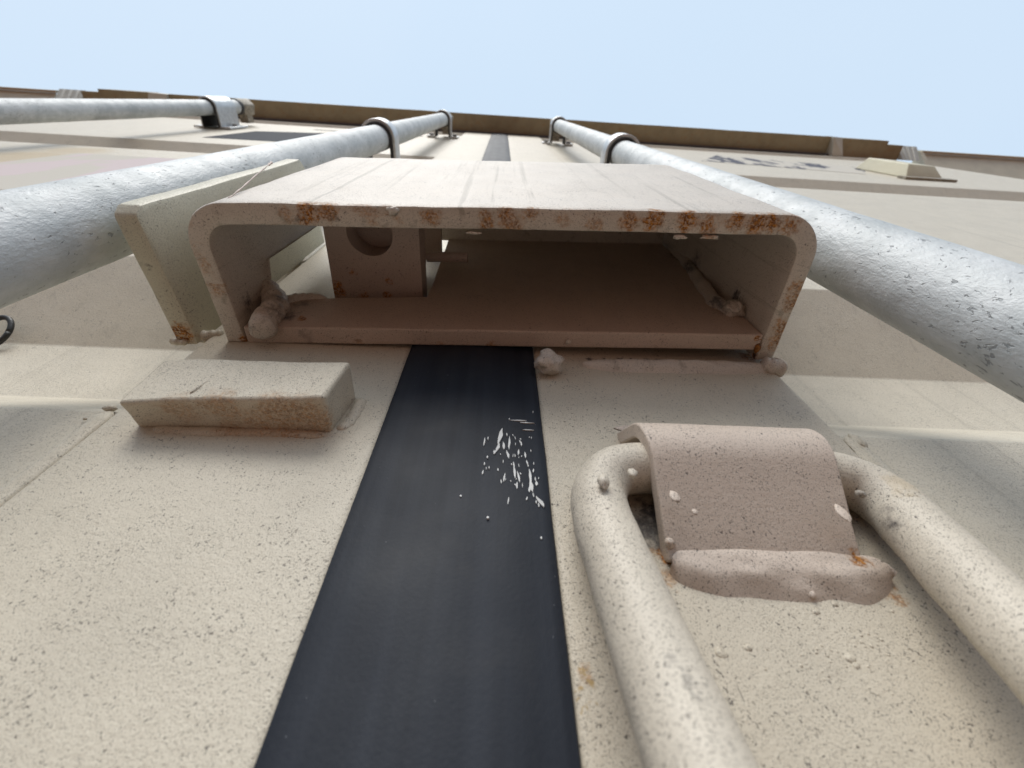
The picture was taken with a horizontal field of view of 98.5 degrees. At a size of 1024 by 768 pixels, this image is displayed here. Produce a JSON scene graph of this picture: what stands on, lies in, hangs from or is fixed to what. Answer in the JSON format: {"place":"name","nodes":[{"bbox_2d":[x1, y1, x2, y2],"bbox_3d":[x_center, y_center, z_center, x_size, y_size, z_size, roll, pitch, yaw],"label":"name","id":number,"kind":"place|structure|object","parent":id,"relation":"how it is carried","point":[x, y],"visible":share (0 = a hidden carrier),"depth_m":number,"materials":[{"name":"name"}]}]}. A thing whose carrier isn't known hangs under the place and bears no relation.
{"place":"outdoors","nodes":[
{"label":"outdoors","id":0,"kind":"place"},
{"bbox_2d":[56,89,919,160],"bbox_3d":[-0.022,-0.931,1.642,3.131,0.191,0.121,2,-57,-2],"label":"door header","id":1,"kind":"object","parent":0,"point":[314,113],"depth_m":1.59,"materials":[{"name":"paint"}]},
{"bbox_2d":[0,87,58,97],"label":"side beam","id":2,"kind":"structure","parent":1,"relation":"attached to","point":[7,92],"depth_m":1.53,"materials":[{"name":"metal"}]},
{"bbox_2d":[0,116,491,767],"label":"container door","id":3,"kind":"structure","parent":1,"relation":"attached to","point":[158,594],"depth_m":0.12,"materials":[{"name":"beige paint"}]},
{"bbox_2d":[0,315,14,344],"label":"rubber ring","id":4,"kind":"object","parent":3,"relation":"attached to","point":[6,335],"visible":1,"depth_m":0.26,"materials":[{"name":"black rubber"}]},
{"bbox_2d":[0,96,254,128],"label":"lock rod","id":5,"kind":"object","parent":3,"relation":"attached to","point":[222,112],"visible":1,"depth_m":0.86,"materials":[{"name":"metal"}]},
{"bbox_2d":[114,159,324,345],"bbox_3d":[-0.146,-0.087,0.257,0.020,0.173,0.062,0,-57,-1],"label":"guard plate","id":6,"kind":"object","parent":3,"relation":"attached to","point":[154,228],"visible":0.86,"depth_m":0.20,"materials":[{"name":"beige paint"}]},
{"bbox_2d":[0,109,458,308],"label":"lock rod","id":7,"kind":"object","parent":3,"relation":"attached to","point":[54,233],"visible":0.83,"depth_m":0.18,"materials":[{"name":"metal"}]},
{"bbox_2d":[120,359,366,438],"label":"steel block","id":8,"kind":"structure","parent":3,"relation":"attached to","point":[220,397],"depth_m":0.15,"materials":[{"name":"beige paint"}]},
{"bbox_2d":[254,134,1023,767],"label":"container door","id":9,"kind":"structure","parent":1,"relation":"attached to","point":[454,620],"depth_m":0.11,"materials":[{"name":"beige paint"}]},
{"bbox_2d":[188,157,816,376],"bbox_3d":[-0.002,-0.080,0.249,0.264,0.188,0.072,2,-57,-2],"label":"lock box","id":10,"kind":"object","parent":9,"relation":"attached to","point":[610,255],"visible":1,"depth_m":0.21,"materials":[{"name":"beige paint"}]},
{"bbox_2d":[323,226,467,297],"bbox_3d":[-0.061,-0.074,0.246,0.071,0.034,0.051,2,-57,-2],"label":"padlock lug","id":11,"kind":"object","parent":10,"relation":"in","point":[369,262],"visible":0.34,"depth_m":0.23,"materials":[{"name":"beige paint"}]},
{"bbox_2d":[615,423,897,604],"bbox_3d":[0.068,0.029,0.133,0.060,0.072,0.024,2,-57,-2],"label":"retaining clip","id":12,"kind":"object","parent":9,"relation":"attached to","point":[753,512],"visible":1,"depth_m":0.12,"materials":[{"name":"paint"}]},
{"bbox_2d":[570,442,1023,767],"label":"pull ring","id":13,"kind":"object","parent":12,"relation":"hanging from","point":[679,713],"visible":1,"depth_m":0.09,"materials":[{"name":"beige paint"}]},
{"bbox_2d":[542,116,1023,402],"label":"lock rod","id":14,"kind":"object","parent":9,"relation":"attached to","point":[961,305],"visible":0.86,"depth_m":0.16,"materials":[{"name":"metal"}]},
{"bbox_2d":[856,158,957,181],"bbox_3d":[0.986,-0.548,1.121,0.127,0.211,0.029,2,-57,-2],"label":"wedge sided cover","id":15,"kind":"object","parent":9,"relation":"attached to","point":[906,170],"visible":1,"depth_m":1.08,"materials":[{"name":"metal"}]},
{"bbox_2d":[912,150,1023,179],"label":"side beam","id":16,"kind":"structure","parent":1,"relation":"attached to","point":[1009,166],"depth_m":1.68,"materials":[{"name":"metal"}]},
{"bbox_2d":[0,0,1023,162],"label":"sky","id":17,"kind":"structure","parent":0,"point":[928,75],"materials":[{"name":"blue"}]}
]}

